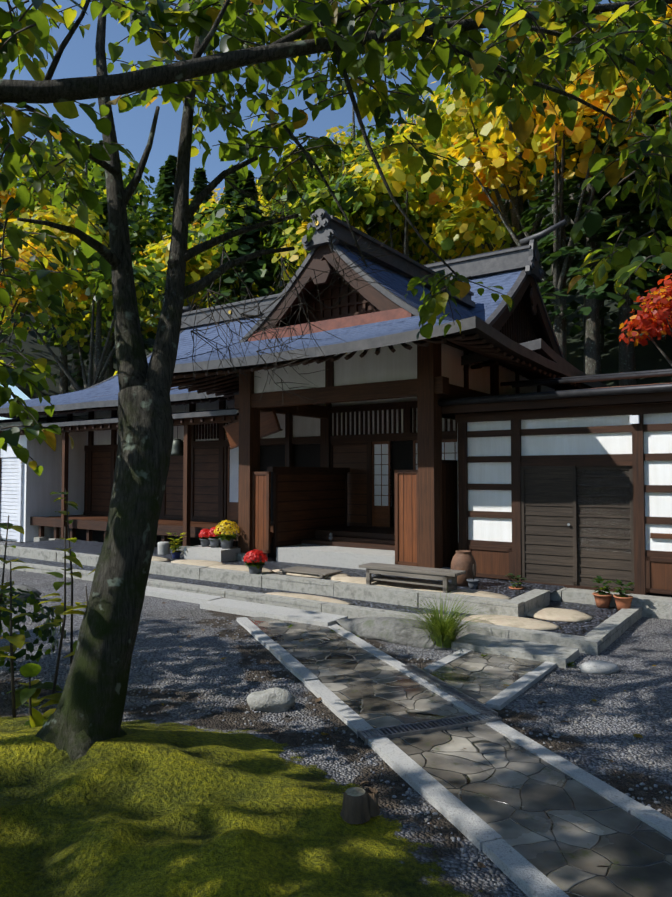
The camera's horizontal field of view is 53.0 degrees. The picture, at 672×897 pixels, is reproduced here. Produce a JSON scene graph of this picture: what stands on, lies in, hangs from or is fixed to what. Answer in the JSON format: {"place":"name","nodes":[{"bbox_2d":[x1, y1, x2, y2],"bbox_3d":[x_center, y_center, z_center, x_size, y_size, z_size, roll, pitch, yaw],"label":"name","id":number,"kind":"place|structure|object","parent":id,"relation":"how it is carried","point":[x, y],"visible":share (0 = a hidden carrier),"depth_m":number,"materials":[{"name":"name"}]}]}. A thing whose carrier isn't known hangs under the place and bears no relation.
{"place":"outdoors","nodes":[
{"label":"outdoors","id":0,"kind":"place"},
{"bbox_2d":[0,0,637,419],"label":"sky","id":1,"kind":"structure","parent":0,"point":[133,126],"materials":[{"name":"blue"}]},
{"bbox_2d":[0,540,671,896],"bbox_3d":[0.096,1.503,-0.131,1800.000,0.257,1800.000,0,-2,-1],"label":"ground","id":2,"kind":"structure","parent":0,"point":[158,804],"depth_m":3.40,"materials":[{"name":"grey gravel"}]},
{"bbox_2d":[3,584,41,601],"bbox_3d":[-4.066,1.868,8.620,0.562,0.239,0.286,0,-2,-1],"label":"garden rock","id":3,"kind":"object","parent":2,"relation":"on","point":[25,588],"visible":0.38,"depth_m":8.57,"materials":[{"name":"grey stone"}]},
{"bbox_2d":[0,489,87,717],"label":"sapling stems","id":4,"kind":"object","parent":2,"relation":"on","point":[55,676],"visible":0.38,"depth_m":4.71,"materials":[{"name":"brown wood"}]},
{"bbox_2d":[0,415,88,541],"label":"neighboring building","id":5,"kind":"structure","parent":2,"relation":"on","point":[26,491],"depth_m":16.52,"materials":[{"name":"white paint"}]},
{"bbox_2d":[246,687,295,712],"bbox_3d":[-0.450,1.758,4.669,0.343,0.170,0.207,0,-2,-1],"label":"garden rock","id":6,"kind":"object","parent":2,"relation":"on","point":[276,700],"visible":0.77,"depth_m":4.60,"materials":[{"name":"stone"}]},
{"bbox_2d":[0,387,558,557],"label":"house wall","id":7,"kind":"structure","parent":2,"relation":"on","point":[201,490],"depth_m":14.80,"materials":[{"name":"wood"}]},
{"bbox_2d":[0,219,606,418],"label":"hall roof","id":8,"kind":"structure","parent":7,"relation":"on","point":[516,273],"depth_m":16.28,"materials":[{"name":"grey tile"}]},
{"bbox_2d":[171,426,183,455],"bbox_3d":[-3.099,-0.200,13.182,0.330,0.679,0.330,0,-2,-1],"label":"hanging bell","id":9,"kind":"object","parent":8,"relation":"hanging from","point":[178,447],"visible":0.85,"depth_m":13.07,"materials":[{"name":"grey metal"}]},
{"bbox_2d":[222,407,282,448],"bbox_3d":[-1.504,-0.484,11.984,1.284,0.977,0.207,-2,-3,35],"label":"hanging signboard","id":10,"kind":"object","parent":8,"relation":"attached to","point":[269,423],"visible":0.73,"depth_m":11.81,"materials":[{"name":"wood"}]},
{"bbox_2d":[0,333,587,416],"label":"eave rafters","id":11,"kind":"object","parent":8,"relation":"on","point":[495,355],"visible":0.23,"depth_m":10.24,"materials":[{"name":"brown wood"}]},
{"bbox_2d":[148,209,609,389],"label":"gabled roof","id":12,"kind":"structure","parent":8,"relation":"attached to","point":[385,315],"depth_m":10.45,"materials":[{"name":"metal"}]},
{"bbox_2d":[234,337,547,579],"bbox_3d":[1.132,0.137,12.052,3.950,3.480,6.270,-2,-3,35],"label":"entrance porch","id":13,"kind":"object","parent":8,"relation":"attached to","point":[368,407],"visible":0.73,"depth_m":11.01,"materials":[{"name":"wood"}]},
{"bbox_2d":[438,369,671,596],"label":"annex wing","id":14,"kind":"structure","parent":8,"relation":"attached to","point":[569,488],"depth_m":8.54,"materials":[{"name":"brown wood"}]},
{"bbox_2d":[0,492,574,727],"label":"garden plants","id":15,"kind":"object","parent":2,"relation":"on","point":[441,627],"visible":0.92,"depth_m":5.09,"materials":[{"name":"green plant"}]},
{"bbox_2d":[0,601,655,867],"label":"fallen leaves","id":16,"kind":"object","parent":2,"relation":"on","point":[480,864],"visible":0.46,"depth_m":4.37,"materials":[{"name":"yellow plant"}]},
{"bbox_2d":[0,0,671,760],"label":"tree","id":17,"kind":"object","parent":2,"relation":"on","point":[372,62],"depth_m":4.01,"materials":[{"name":"green plant"}]},
{"bbox_2d":[0,539,671,667],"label":"terrace kerbs","id":18,"kind":"structure","parent":2,"relation":"on","point":[237,592],"depth_m":7.95,"materials":[{"name":"stone"}]},
{"bbox_2d":[158,542,169,554],"bbox_3d":[-3.058,1.815,11.956,0.216,0.320,0.217,0,-2,-1],"label":"stone cylinder","id":19,"kind":"object","parent":18,"relation":"on","point":[163,548],"visible":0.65,"depth_m":11.87,"materials":[{"name":"stone"}]},
{"bbox_2d":[166,532,185,558],"bbox_3d":[-2.681,1.623,11.307,0.338,0.442,0.305,-1,-2,25],"label":"potted plant","id":20,"kind":"object","parent":18,"relation":"on","point":[176,553],"visible":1,"depth_m":11.27,"materials":[{"name":"plant"}]},
{"bbox_2d":[177,546,188,554],"bbox_3d":[-2.656,1.856,11.862,0.428,0.279,0.285,0,-2,-1],"label":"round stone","id":21,"kind":"object","parent":18,"relation":"on","point":[182,549],"visible":0.17,"depth_m":11.76,"materials":[{"name":"grey stone"}]},
{"bbox_2d":[184,545,240,561],"bbox_3d":[-2.040,1.752,11.233,0.860,0.210,0.530,-2,-3,35],"label":"granite flower stand","id":22,"kind":"object","parent":18,"relation":"on","point":[209,553],"visible":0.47,"depth_m":11.00,"materials":[{"name":"grey stone"}]},
{"bbox_2d":[199,529,210,546],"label":"potted red flowers","id":23,"kind":"object","parent":22,"relation":"on","point":[204,537],"visible":0.9,"depth_m":11.30,"materials":[{"name":"plant"}]},
{"bbox_2d":[208,527,220,547],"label":"potted red flowers","id":24,"kind":"object","parent":22,"relation":"on","point":[214,540],"visible":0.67,"depth_m":11.17,"materials":[{"name":"plant"}]},
{"bbox_2d":[214,520,239,548],"bbox_3d":[-1.792,1.407,11.088,0.425,0.467,0.443,0,-2,-1],"label":"potted yellow chrysanthemum","id":25,"kind":"object","parent":22,"relation":"on","point":[227,539],"visible":1,"depth_m":11.00,"materials":[{"name":"plant"}]},
{"bbox_2d":[243,549,267,573],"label":"potted red flowers","id":26,"kind":"object","parent":18,"relation":"on","point":[256,566],"visible":1,"depth_m":9.32,"materials":[{"name":"plant"}]},
{"bbox_2d":[151,556,592,630],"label":"stepping stones","id":27,"kind":"object","parent":18,"relation":"on","point":[560,614],"visible":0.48,"depth_m":7.82,"materials":[{"name":"beige stone"}]},
{"bbox_2d":[359,563,465,592],"bbox_3d":[0.918,1.591,8.229,1.310,0.270,0.329,-2,-3,35],"label":"wooden bench","id":28,"kind":"object","parent":27,"relation":"on","point":[404,571],"visible":0.88,"depth_m":8.14,"materials":[{"name":"grey wood"}]},
{"bbox_2d":[451,550,476,586],"bbox_3d":[1.622,1.522,8.571,0.324,0.435,0.324,0,-2,-1],"label":"ceramic urn","id":29,"kind":"object","parent":18,"relation":"on","point":[463,560],"visible":0.79,"depth_m":8.45,"materials":[{"name":"ceramic"}]},
{"bbox_2d":[467,564,479,588],"bbox_3d":[1.695,1.580,8.323,0.164,0.300,0.160,0,-2,-1],"label":"potted plant","id":30,"kind":"object","parent":18,"relation":"on","point":[473,583],"visible":1,"depth_m":8.27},
{"bbox_2d":[505,573,526,589],"bbox_3d":[2.203,1.701,8.312,0.244,0.297,0.257,0,-2,-1],"label":"terracotta pot","id":31,"kind":"object","parent":18,"relation":"on","point":[515,587],"visible":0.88,"depth_m":8.29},
{"bbox_2d":[590,576,612,607],"bbox_3d":[3.087,1.662,7.801,0.257,0.337,0.298,0,-2,-1],"label":"terracotta pot","id":32,"kind":"object","parent":18,"relation":"on","point":[602,599],"visible":1,"depth_m":7.75,"materials":[{"name":"ceramic"}]},
{"bbox_2d":[612,579,634,610],"bbox_3d":[3.236,1.660,7.599,0.270,0.326,0.244,-2,-3,44],"label":"terracotta pot","id":33,"kind":"object","parent":18,"relation":"on","point":[623,600],"visible":1,"depth_m":7.55,"materials":[{"name":"ceramic"}]},
{"bbox_2d":[1,618,671,895],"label":"gravel stones","id":34,"kind":"object","parent":2,"relation":"on","point":[463,854],"visible":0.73,"depth_m":4.62,"materials":[{"name":"grey gravel"}]},
{"bbox_2d":[340,787,379,823],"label":"tree stumps","id":35,"kind":"object","parent":2,"relation":"on","point":[360,805],"visible":1,"depth_m":3.06,"materials":[{"name":"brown wood"}]},
{"bbox_2d":[336,617,455,649],"bbox_3d":[0.598,1.823,6.676,1.402,0.292,0.506,-2,-3,37],"label":"mossy boulder","id":36,"kind":"object","parent":2,"relation":"on","point":[375,628],"visible":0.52,"depth_m":6.51,"materials":[{"name":"grey stone"}]},
{"bbox_2d":[579,660,619,673],"bbox_3d":[2.161,1.799,5.532,0.313,0.126,0.197,0,-2,-1],"label":"rock","id":37,"kind":"object","parent":2,"relation":"on","point":[597,667],"visible":0.9,"depth_m":5.47,"materials":[{"name":"stone"}]},
{"bbox_2d":[0,183,671,398],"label":"hillside terrain","id":38,"kind":"structure","parent":0,"point":[649,356],"depth_m":37.32,"materials":[{"name":"green plant"}]},
{"bbox_2d":[0,0,671,393],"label":"forest","id":39,"kind":"object","parent":38,"relation":"on","point":[358,188],"depth_m":30.30,"materials":[{"name":"green plant"}]},
{"bbox_2d":[237,617,671,896],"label":"stone path","id":40,"kind":"structure","parent":0,"point":[528,816],"depth_m":3.60,"materials":[{"name":"stone"}]},
{"bbox_2d":[357,664,501,745],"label":"drain grates","id":41,"kind":"object","parent":40,"relation":"in","point":[395,731],"visible":0.83,"depth_m":4.31,"materials":[{"name":"metal"}]}
]}

